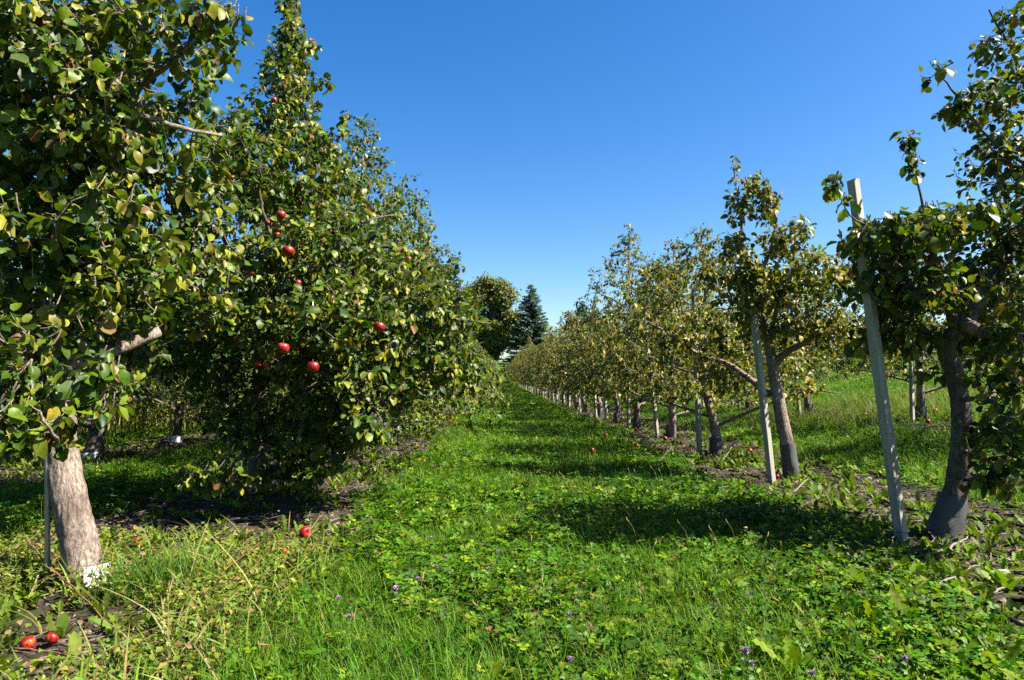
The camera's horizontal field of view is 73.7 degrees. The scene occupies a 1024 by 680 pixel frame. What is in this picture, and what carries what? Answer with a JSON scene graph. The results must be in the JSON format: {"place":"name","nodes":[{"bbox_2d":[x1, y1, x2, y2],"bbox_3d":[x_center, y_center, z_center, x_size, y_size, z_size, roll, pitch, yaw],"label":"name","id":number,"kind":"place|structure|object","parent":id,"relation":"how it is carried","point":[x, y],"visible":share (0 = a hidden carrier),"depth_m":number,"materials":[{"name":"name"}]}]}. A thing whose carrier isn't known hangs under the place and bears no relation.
{"place":"outdoors","nodes":[
{"label":"outdoors","id":0,"kind":"place"},
{"bbox_2d":[0,361,1023,679],"bbox_3d":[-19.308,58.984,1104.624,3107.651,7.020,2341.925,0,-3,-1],"label":"ground","id":1,"kind":"structure","parent":0,"point":[346,509],"depth_m":4.12,"materials":[{"name":"plant"}]},
{"bbox_2d":[19,636,35,650],"bbox_3d":[-1.778,1.115,2.509,0.052,0.053,0.051,-1,-3,10],"label":"apple","id":2,"kind":"object","parent":1,"relation":"on","point":[28,642],"visible":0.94,"depth_m":2.50,"materials":[{"name":"red plant"}]},
{"bbox_2d":[43,250,50,589],"bbox_3d":[-2.267,0.356,3.326,0.103,1.860,0.028,0,-3,-1],"label":"metal pipe","id":3,"kind":"object","parent":1,"relation":"on","point":[47,544],"visible":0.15,"depth_m":3.29,"materials":[{"name":"metal"}]},
{"bbox_2d":[45,632,58,643],"bbox_3d":[-1.730,1.120,2.569,0.044,0.045,0.047,3,-4,-43],"label":"apple","id":4,"kind":"object","parent":1,"relation":"on","point":[51,637],"visible":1,"depth_m":2.56,"materials":[{"name":"red plant"}]},
{"bbox_2d":[10,647,104,664],"bbox_3d":[-1.603,1.116,2.418,0.455,0.011,0.027,-1,-3,18],"label":"fallen branch","id":5,"kind":"object","parent":1,"relation":"on","point":[16,648],"visible":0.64,"depth_m":2.45,"materials":[{"name":"wood"}]},
{"bbox_2d":[24,537,119,632],"bbox_3d":[-2.127,1.108,3.210,1.710,0.108,0.043,-3,-4,44],"label":"fallen branch","id":6,"kind":"object","parent":1,"relation":"on","point":[58,574],"visible":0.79,"depth_m":3.10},
{"bbox_2d":[1,267,173,423],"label":"apple tree","id":7,"kind":"object","parent":1,"relation":"on","point":[142,409],"depth_m":11.48,"materials":[{"name":"green plant"}]},
{"bbox_2d":[87,320,92,438],"bbox_3d":[-5.180,0.365,8.404,0.029,2.404,0.029,0,-3,-1],"label":"metal pipe","id":8,"kind":"object","parent":1,"relation":"on","point":[89,418],"visible":0.06,"depth_m":8.36,"materials":[{"name":"metal"}]},
{"bbox_2d":[0,203,225,461],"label":"apple tree","id":9,"kind":"object","parent":1,"relation":"on","point":[95,444],"visible":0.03,"depth_m":8.32,"materials":[{"name":"green plant"}]},
{"bbox_2d":[59,635,187,646],"bbox_3d":[-1.441,1.120,2.526,0.451,0.016,0.076,1,-3,-10],"label":"fallen branch","id":10,"kind":"object","parent":1,"relation":"on","point":[63,644],"visible":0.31,"depth_m":2.50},
{"bbox_2d":[0,0,253,589],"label":"apple tree","id":11,"kind":"object","parent":1,"relation":"on","point":[90,144],"visible":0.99,"depth_m":3.06,"materials":[{"name":"green plant"}]},
{"bbox_2d":[89,300,188,422],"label":"apple tree","id":12,"kind":"object","parent":1,"relation":"on","point":[151,382],"depth_m":13.47,"materials":[{"name":"green plant"}]},
{"bbox_2d":[25,241,289,442],"bbox_3d":[-5.193,-0.090,10.866,3.804,3.499,4.190,-2,-4,27],"label":"apple tree","id":13,"kind":"object","parent":1,"relation":"on","point":[176,436],"visible":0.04,"depth_m":10.65,"materials":[{"name":"green plant"}]},
{"bbox_2d":[169,359,173,443],"bbox_3d":[-5.212,0.482,10.500,0.058,2.404,0.029,0,-3,-1],"label":"metal pipe","id":14,"kind":"object","parent":1,"relation":"on","point":[171,417],"visible":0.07,"depth_m":10.45,"materials":[{"name":"metal"}]},
{"bbox_2d":[178,541,261,627],"bbox_3d":[-1.343,1.113,3.198,0.021,0.082,1.154,0,-3,-4],"label":"fallen branch","id":15,"kind":"object","parent":1,"relation":"on","point":[219,578],"visible":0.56,"depth_m":3.18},
{"bbox_2d":[140,260,321,427],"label":"apple tree","id":16,"kind":"object","parent":1,"relation":"on","point":[165,413],"visible":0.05,"depth_m":12.60,"materials":[{"name":"green plant"}]},
{"bbox_2d":[227,232,235,487],"bbox_3d":[-2.486,0.235,6.054,0.029,2.404,0.029,0,-3,-1],"label":"metal pipe","id":17,"kind":"object","parent":1,"relation":"on","point":[230,396],"visible":0.25,"depth_m":6.03,"materials":[{"name":"metal"}]},
{"bbox_2d":[103,0,489,500],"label":"apple tree","id":18,"kind":"object","parent":1,"relation":"on","point":[350,315],"visible":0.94,"depth_m":5.18,"materials":[{"name":"green plant"}]},
{"bbox_2d":[263,362,268,367],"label":"apple","id":19,"kind":"object","parent":18,"relation":"hanging from","point":[265,364],"visible":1,"depth_m":4.66,"materials":[{"name":"red plant"}]},
{"bbox_2d":[271,96,276,102],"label":"apple","id":20,"kind":"object","parent":18,"relation":"hanging from","point":[273,99],"visible":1,"depth_m":4.76,"materials":[{"name":"red plant"}]},
{"bbox_2d":[276,209,285,219],"bbox_3d":[-1.599,-0.872,4.730,0.065,0.069,0.065,-13,-24,42],"label":"apple","id":21,"kind":"object","parent":18,"relation":"hanging from","point":[280,214],"visible":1,"depth_m":4.71,"materials":[{"name":"red plant"}]},
{"bbox_2d":[276,340,289,353],"bbox_3d":[-1.335,0.038,3.986,0.073,0.077,0.073,9,-9,-10],"label":"apple","id":22,"kind":"object","parent":18,"relation":"hanging from","point":[283,347],"visible":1,"depth_m":3.96,"materials":[{"name":"red plant"}]},
{"bbox_2d":[282,244,293,255],"bbox_3d":[-1.364,-0.552,4.163,0.073,0.074,0.073,5,-16,-16],"label":"apple","id":23,"kind":"object","parent":18,"relation":"hanging from","point":[287,250],"visible":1,"depth_m":4.13,"materials":[{"name":"red plant"}]},
{"bbox_2d":[307,362,318,371],"bbox_3d":[-1.247,0.160,4.279,0.076,0.080,0.076,-10,-18,21],"label":"apple","id":24,"kind":"object","parent":18,"relation":"hanging from","point":[312,366],"visible":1,"depth_m":4.25,"materials":[{"name":"red plant"}]},
{"bbox_2d":[373,319,384,331],"bbox_3d":[-0.868,-0.095,4.466,0.079,0.080,0.079,17,-20,-36],"label":"apple","id":25,"kind":"object","parent":18,"relation":"hanging from","point":[379,326],"visible":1,"depth_m":4.44,"materials":[{"name":"red plant"}]},
{"bbox_2d":[299,526,311,537],"bbox_3d":[-1.286,1.197,4.248,0.076,0.078,0.076,0,-3,-9],"label":"apple","id":26,"kind":"object","parent":1,"relation":"on","point":[303,531],"visible":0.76,"depth_m":4.22,"materials":[{"name":"red plant"}]},
{"bbox_2d":[331,595,341,625],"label":"clover flower","id":27,"kind":"object","parent":1,"relation":"on","point":[338,597],"visible":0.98,"depth_m":2.64,"materials":[{"name":"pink plant"}]},
{"bbox_2d":[174,113,514,454],"bbox_3d":[-2.034,-0.590,8.685,3.596,4.269,5.275,3,-4,-41],"label":"apple tree","id":28,"kind":"object","parent":1,"relation":"on","point":[397,204],"visible":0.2,"depth_m":8.10,"materials":[{"name":"green plant"}]},
{"bbox_2d":[341,614,352,635],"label":"clover flower","id":29,"kind":"object","parent":1,"relation":"on","point":[350,615],"visible":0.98,"depth_m":2.43,"materials":[{"name":"pink plant"}]},
{"bbox_2d":[343,599,352,631],"bbox_3d":[-0.620,1.075,2.588,0.038,0.180,0.043,2,-4,-29],"label":"dried clover head","id":30,"kind":"object","parent":1,"relation":"on","point":[351,600],"visible":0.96,"depth_m":2.59},
{"bbox_2d":[242,184,495,444],"bbox_3d":[-1.915,-0.432,10.562,3.602,4.150,4.628,0,-3,-6],"label":"apple tree","id":31,"kind":"object","parent":1,"relation":"on","point":[448,267],"visible":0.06,"depth_m":10.70,"materials":[{"name":"green plant"}]},
{"bbox_2d":[392,585,399,607],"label":"clover flower","id":32,"kind":"object","parent":1,"relation":"on","point":[395,587],"visible":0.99,"depth_m":2.85,"materials":[{"name":"pink plant"}]},
{"bbox_2d":[307,242,518,428],"bbox_3d":[-1.821,-0.058,12.885,4.354,3.661,3.908,-1,-3,15],"label":"apple tree","id":33,"kind":"object","parent":1,"relation":"on","point":[484,396],"visible":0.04,"depth_m":11.98,"materials":[{"name":"green plant"}]},
{"bbox_2d":[410,576,419,614],"bbox_3d":[-0.406,1.091,2.885,0.039,0.182,0.043,2,-4,-29],"label":"clover flower","id":34,"kind":"object","parent":1,"relation":"on","point":[417,577],"visible":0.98,"depth_m":2.89,"materials":[{"name":"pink plant"}]},
{"bbox_2d":[429,565,437,589],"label":"clover flower","id":35,"kind":"object","parent":1,"relation":"on","point":[435,571],"visible":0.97,"depth_m":3.07,"materials":[{"name":"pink plant"}]},
{"bbox_2d":[409,242,470,311],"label":"maple tree","id":36,"kind":"object","parent":1,"relation":"on","point":[451,277],"visible":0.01,"depth_m":68.71,"materials":[{"name":"green plant"}]},
{"bbox_2d":[362,329,519,420],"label":"apple tree","id":37,"kind":"object","parent":1,"relation":"on","point":[510,375],"visible":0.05,"depth_m":14.73,"materials":[{"name":"green plant"}]},
{"bbox_2d":[429,333,501,416],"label":"apple tree","id":38,"kind":"object","parent":1,"relation":"on","point":[478,385],"depth_m":17.82,"materials":[{"name":"green plant"}]},
{"bbox_2d":[457,285,495,334],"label":"maple tree","id":39,"kind":"object","parent":1,"relation":"on","point":[459,286],"depth_m":127.61,"materials":[{"name":"green plant"}]},
{"bbox_2d":[469,334,499,378],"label":"apple tree","id":40,"kind":"object","parent":1,"relation":"on","point":[486,360],"visible":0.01,"depth_m":29.45,"materials":[{"name":"green plant"}]},
{"bbox_2d":[460,271,527,363],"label":"maple tree","id":41,"kind":"object","parent":1,"relation":"on","point":[493,336],"visible":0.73,"depth_m":121.40,"materials":[{"name":"green plant"}]},
{"bbox_2d":[492,549,499,578],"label":"clover flower","id":42,"kind":"object","parent":1,"relation":"on","point":[497,551],"visible":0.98,"depth_m":3.34,"materials":[{"name":"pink plant"}]},
{"bbox_2d":[0,353,1023,679],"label":"clover cover","id":43,"kind":"object","parent":1,"relation":"on","point":[734,501],"visible":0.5,"depth_m":3.75,"materials":[{"name":"green plant"}]},
{"bbox_2d":[0,368,1023,679],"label":"weed cover","id":44,"kind":"object","parent":1,"relation":"on","point":[258,562],"visible":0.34,"depth_m":3.29,"materials":[{"name":"green plant"}]},
{"bbox_2d":[0,355,1023,679],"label":"grass cover","id":45,"kind":"object","parent":1,"relation":"on","point":[160,421],"depth_m":3.28,"materials":[{"name":"green plant"}]},
{"bbox_2d":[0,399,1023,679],"bbox_3d":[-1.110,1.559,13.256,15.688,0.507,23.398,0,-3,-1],"label":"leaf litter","id":46,"kind":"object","parent":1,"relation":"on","point":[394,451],"visible":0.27,"depth_m":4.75,"materials":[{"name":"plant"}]},
{"bbox_2d":[505,354,521,385],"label":"apple tree","id":47,"kind":"object","parent":1,"relation":"on","point":[511,365],"visible":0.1,"depth_m":68.68,"materials":[{"name":"green plant"}]},
{"bbox_2d":[503,348,524,387],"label":"apple tree","id":48,"kind":"object","parent":1,"relation":"on","point":[520,350],"visible":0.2,"depth_m":59.85,"materials":[{"name":"green plant"}]},
{"bbox_2d":[509,336,536,392],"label":"apple tree","id":49,"kind":"object","parent":1,"relation":"on","point":[530,345],"visible":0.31,"depth_m":44.85,"materials":[{"name":"green plant"}]},
{"bbox_2d":[497,284,549,372],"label":"spruce tree","id":50,"kind":"object","parent":1,"relation":"on","point":[535,326],"visible":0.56,"depth_m":117.85,"materials":[{"name":"green plant"}]},
{"bbox_2d":[515,352,538,392],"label":"apple tree","id":51,"kind":"object","parent":1,"relation":"on","point":[523,372],"visible":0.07,"depth_m":42.71,"materials":[{"name":"green plant"}]},
{"bbox_2d":[517,348,540,393],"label":"apple tree","id":52,"kind":"object","parent":1,"relation":"on","point":[525,369],"visible":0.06,"depth_m":40.20,"materials":[{"name":"green plant"}]},
{"bbox_2d":[517,338,546,386],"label":"apple tree","id":53,"kind":"object","parent":1,"relation":"on","point":[535,347],"visible":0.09,"depth_m":37.76,"materials":[{"name":"green plant"}]},
{"bbox_2d":[530,608,537,637],"bbox_3d":[0.078,1.090,2.581,0.032,0.151,0.034,3,-4,-44],"label":"dried clover head","id":54,"kind":"object","parent":1,"relation":"on","point":[533,614],"visible":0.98,"depth_m":2.58},
{"bbox_2d":[519,345,552,395],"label":"apple tree","id":55,"kind":"object","parent":1,"relation":"on","point":[530,368],"visible":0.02,"depth_m":35.98,"materials":[{"name":"green plant"}]},
{"bbox_2d":[519,338,558,399],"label":"apple tree","id":56,"kind":"object","parent":1,"relation":"on","point":[533,369],"visible":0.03,"depth_m":31.17,"materials":[{"name":"green plant"}]},
{"bbox_2d":[526,331,560,401],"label":"apple tree","id":57,"kind":"object","parent":1,"relation":"on","point":[545,343],"visible":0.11,"depth_m":29.12,"materials":[{"name":"green plant"}]},
{"bbox_2d":[524,347,566,403],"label":"apple tree","id":58,"kind":"object","parent":1,"relation":"on","point":[529,384],"visible":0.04,"depth_m":26.67,"materials":[{"name":"green plant"}]},
{"bbox_2d":[544,588,551,621],"bbox_3d":[0.143,1.103,2.824,0.032,0.151,0.034,3,-4,-44],"label":"dried clover head","id":59,"kind":"object","parent":1,"relation":"on","point":[547,594],"visible":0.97,"depth_m":2.82},
{"bbox_2d":[516,315,586,405],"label":"apple tree","id":60,"kind":"object","parent":1,"relation":"on","point":[536,367],"visible":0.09,"depth_m":24.40,"materials":[{"name":"green plant"}]},
{"bbox_2d":[559,656,572,679],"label":"clover flower","id":61,"kind":"object","parent":1,"relation":"on","point":[569,658],"visible":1,"depth_m":2.06,"materials":[{"name":"pink plant"}]},
{"bbox_2d":[527,310,605,408],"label":"apple tree","id":62,"kind":"object","parent":1,"relation":"on","point":[566,314],"visible":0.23,"depth_m":22.13,"materials":[{"name":"green plant"}]},
{"bbox_2d":[565,572,572,600],"bbox_3d":[0.247,1.095,2.944,0.038,0.181,0.043,2,-4,-29],"label":"dried clover head","id":63,"kind":"object","parent":1,"relation":"on","point":[571,574],"visible":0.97,"depth_m":2.95},
{"bbox_2d":[566,612,573,636],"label":"clover flower","id":64,"kind":"object","parent":1,"relation":"on","point":[569,614],"visible":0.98,"depth_m":2.54,"materials":[{"name":"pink plant"}]},
{"bbox_2d":[536,316,609,411],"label":"apple tree","id":65,"kind":"object","parent":1,"relation":"on","point":[584,404],"visible":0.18,"depth_m":19.93,"materials":[{"name":"green plant"}]},
{"bbox_2d":[573,580,580,607],"bbox_3d":[0.274,1.109,2.934,0.032,0.151,0.034,3,-4,-44],"label":"dried clover head","id":66,"kind":"object","parent":1,"relation":"on","point":[576,582],"visible":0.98,"depth_m":2.93},
{"bbox_2d":[573,348,581,412],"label":"wooden stake","id":67,"kind":"object","parent":1,"relation":"on","point":[579,403],"visible":0.26,"depth_m":19.78,"materials":[{"name":"grey wood"}]},
{"bbox_2d":[575,584,584,611],"bbox_3d":[0.281,1.085,2.774,0.038,0.181,0.043,2,-4,-29],"label":"dried clover head","id":68,"kind":"object","parent":1,"relation":"on","point":[582,586],"visible":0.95,"depth_m":2.78},
{"bbox_2d":[575,300,591,328],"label":"spruce tree","id":69,"kind":"object","parent":1,"relation":"on","point":[582,313],"visible":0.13,"depth_m":125.41,"materials":[{"name":"green plant"}]},
{"bbox_2d":[578,616,589,667],"bbox_3d":[0.257,1.065,2.405,0.038,0.181,0.043,2,-4,-29],"label":"dried clover head","id":70,"kind":"object","parent":1,"relation":"on","point":[587,618],"visible":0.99,"depth_m":2.41},
{"bbox_2d":[590,333,596,416],"bbox_3d":[2.097,0.944,17.481,0.175,2.257,0.071,0,-3,0],"label":"wooden stake","id":71,"kind":"object","parent":1,"relation":"on","point":[595,406],"visible":0.34,"depth_m":17.43,"materials":[{"name":"grey wood"}]},
{"bbox_2d":[533,300,666,421],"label":"apple tree","id":72,"kind":"object","parent":1,"relation":"on","point":[616,415],"visible":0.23,"depth_m":15.64,"materials":[{"name":"green plant"}]},
{"bbox_2d":[598,337,607,419],"bbox_3d":[2.079,0.934,15.506,0.227,2.057,0.073,0,-3,-2],"label":"wooden stake","id":73,"kind":"object","parent":1,"relation":"on","point":[605,407],"visible":0.34,"depth_m":15.46,"materials":[{"name":"grey wood"}]},
{"bbox_2d":[550,308,658,416],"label":"apple tree","id":74,"kind":"object","parent":1,"relation":"on","point":[599,404],"visible":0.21,"depth_m":17.69,"materials":[{"name":"green plant"}]},
{"bbox_2d":[546,224,707,428],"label":"apple tree","id":75,"kind":"object","parent":1,"relation":"on","point":[636,421],"visible":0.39,"depth_m":13.42,"materials":[{"name":"green plant"}]},
{"bbox_2d":[627,318,629,428],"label":"wooden stake","id":76,"kind":"object","parent":1,"relation":"on","point":[628,412],"visible":0.28,"depth_m":13.30,"materials":[{"name":"grey wood"}]},
{"bbox_2d":[642,313,659,437],"bbox_3d":[2.339,0.634,11.463,0.297,2.207,0.064,1,-3,-19],"label":"wooden stake","id":77,"kind":"object","parent":1,"relation":"on","point":[655,418],"visible":0.41,"depth_m":11.43,"materials":[{"name":"grey wood"}]},
{"bbox_2d":[633,258,688,355],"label":"maple tree","id":78,"kind":"object","parent":1,"relation":"on","point":[653,291],"visible":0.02,"depth_m":60.68,"materials":[{"name":"green plant"}]},
{"bbox_2d":[589,237,769,437],"bbox_3d":[2.763,-0.026,11.887,2.770,3.515,3.834,0,-3,-7],"label":"apple tree","id":79,"kind":"object","parent":1,"relation":"on","point":[671,426],"visible":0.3,"depth_m":11.54,"materials":[{"name":"green plant"}]},
{"bbox_2d":[691,287,701,453],"bbox_3d":[2.538,0.448,9.102,0.252,2.317,0.091,-2,-4,27],"label":"wooden stake","id":80,"kind":"object","parent":1,"relation":"on","point":[698,410],"visible":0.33,"depth_m":9.09,"materials":[{"name":"grey wood"}]},
{"bbox_2d":[659,311,738,399],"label":"apple tree","id":81,"kind":"object","parent":1,"relation":"on","point":[711,352],"visible":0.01,"depth_m":18.36,"materials":[{"name":"green plant"}]},
{"bbox_2d":[564,223,840,454],"bbox_3d":[2.495,0.002,9.156,3.413,3.130,3.303,-1,-3,15],"label":"apple tree","id":82,"kind":"object","parent":1,"relation":"on","point":[693,388],"visible":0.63,"depth_m":8.89,"materials":[{"name":"green plant"}]},
{"bbox_2d":[735,646,749,678],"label":"clover flower","id":83,"kind":"object","parent":1,"relation":"on","point":[746,649],"visible":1,"depth_m":2.12,"materials":[{"name":"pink plant"}]},
{"bbox_2d":[687,295,801,410],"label":"apple tree","id":84,"kind":"object","parent":1,"relation":"on","point":[748,405],"visible":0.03,"depth_m":15.58,"materials":[{"name":"green plant"}]},
{"bbox_2d":[748,660,755,679],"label":"clover flower","id":85,"kind":"object","parent":1,"relation":"on","point":[751,662],"visible":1,"depth_m":2.10,"materials":[{"name":"pink plant"}]},
{"bbox_2d":[645,155,864,478],"bbox_3d":[2.312,-0.233,7.080,1.347,3.368,2.617,3,-4,-41],"label":"apple tree","id":86,"kind":"object","parent":1,"relation":"on","point":[749,279],"visible":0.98,"depth_m":6.83,"materials":[{"name":"green plant"}]},
{"bbox_2d":[744,250,779,483],"bbox_3d":[2.518,0.296,6.672,0.464,2.351,0.188,2,-4,-28],"label":"wooden stake","id":87,"kind":"object","parent":1,"relation":"on","point":[764,415],"visible":0.81,"depth_m":6.57,"materials":[{"name":"grey wood"}]},
{"bbox_2d":[791,338,801,417],"bbox_3d":[5.384,0.535,12.986,0.228,2.057,0.073,0,-3,-1],"label":"wooden stake","id":88,"kind":"object","parent":1,"relation":"on","point":[798,406],"visible":0.24,"depth_m":12.94,"materials":[{"name":"grey wood"}]},
{"bbox_2d":[774,337,835,359],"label":"maple tree","id":89,"kind":"object","parent":1,"relation":"on","point":[813,349],"visible":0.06,"depth_m":61.07,"materials":[{"name":"green plant"}]},
{"bbox_2d":[792,479,817,492],"bbox_3d":[2.567,1.278,5.947,0.129,0.082,0.377,-3,-4,43],"label":"fallen branch","id":90,"kind":"object","parent":1,"relation":"on","point":[801,484],"visible":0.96,"depth_m":5.99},
{"bbox_2d":[806,670,814,679],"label":"clover flower","id":91,"kind":"object","parent":1,"relation":"on","point":[811,672],"visible":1,"depth_m":1.96,"materials":[{"name":"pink plant"}]},
{"bbox_2d":[712,276,915,413],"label":"apple tree","id":92,"kind":"object","parent":1,"relation":"on","point":[807,401],"visible":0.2,"depth_m":12.76,"materials":[{"name":"green plant"}]},
{"bbox_2d":[819,332,853,358],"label":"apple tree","id":93,"kind":"object","parent":1,"relation":"on","point":[838,349],"visible":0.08,"depth_m":70.38,"materials":[{"name":"green plant"}]},
{"bbox_2d":[695,455,1023,633],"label":"soil strip","id":94,"kind":"object","parent":1,"relation":"on","point":[992,552],"visible":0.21,"depth_m":4.47,"materials":[{"name":"soil"}]},
{"bbox_2d":[847,178,944,544],"bbox_3d":[2.432,0.163,4.235,0.661,2.346,0.093,0,-3,-7],"label":"wooden stake","id":95,"kind":"object","parent":1,"relation":"on","point":[873,328],"visible":0.73,"depth_m":4.19,"materials":[{"name":"grey wood"}]},
{"bbox_2d":[901,655,911,679],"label":"clover flower","id":96,"kind":"object","parent":1,"relation":"on","point":[906,658],"visible":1,"depth_m":2.14,"materials":[{"name":"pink plant"}]},
{"bbox_2d":[909,282,914,421],"bbox_3d":[6.089,0.194,10.425,0.102,2.307,0.064,2,-4,-28],"label":"wooden stake","id":97,"kind":"object","parent":1,"relation":"on","point":[911,398],"visible":0.35,"depth_m":10.37,"materials":[{"name":"grey wood"}]},
{"bbox_2d":[815,253,1011,421],"bbox_3d":[6.136,-0.151,10.517,2.520,2.862,3.321,-1,-3,10],"label":"apple tree","id":98,"kind":"object","parent":1,"relation":"on","point":[920,394],"visible":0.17,"depth_m":10.46,"materials":[{"name":"green plant"}]},
{"bbox_2d":[821,0,1023,542],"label":"apple tree","id":99,"kind":"object","parent":1,"relation":"on","point":[905,245],"visible":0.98,"depth_m":4.18,"materials":[{"name":"green plant"}]},
{"bbox_2d":[916,320,940,352],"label":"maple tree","id":100,"kind":"object","parent":1,"relation":"on","point":[925,323],"visible":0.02,"depth_m":70.52,"materials":[{"name":"green plant"}]},
{"bbox_2d":[867,494,1023,526],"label":"irrigation hose","id":101,"kind":"object","parent":1,"relation":"on","point":[927,512],"visible":0.48,"depth_m":4.84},
{"bbox_2d":[923,533,970,558],"bbox_3d":[2.613,1.207,4.080,0.262,0.029,0.986,-2,-4,31],"label":"fallen branch","id":102,"kind":"object","parent":1,"relation":"on","point":[951,546],"visible":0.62,"depth_m":3.98,"materials":[{"name":"wood"}]},
{"bbox_2d":[939,562,983,585],"bbox_3d":[2.251,1.176,3.431,0.709,0.024,0.025,3,-4,-40],"label":"fallen branch","id":103,"kind":"object","parent":1,"relation":"on","point":[947,579],"visible":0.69,"depth_m":3.36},
{"bbox_2d":[924,208,1023,376],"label":"apple tree","id":104,"kind":"object","parent":1,"relation":"on","point":[964,358],"visible":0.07,"depth_m":7.98,"materials":[{"name":"green plant"}]},
{"bbox_2d":[960,592,1023,626],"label":"irrigation hose","id":105,"kind":"object","parent":1,"relation":"on","point":[1016,621],"visible":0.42,"depth_m":2.80,"materials":[{"name":"plastic"}]},
{"bbox_2d":[993,583,1021,594],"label":"fallen branch","id":106,"kind":"object","parent":1,"relation":"on","point":[997,589],"visible":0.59,"depth_m":3.17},
{"bbox_2d":[3,0,1023,360],"label":"sky","id":107,"kind":"structure","parent":0,"point":[537,131],"materials":[{"name":"blue"}]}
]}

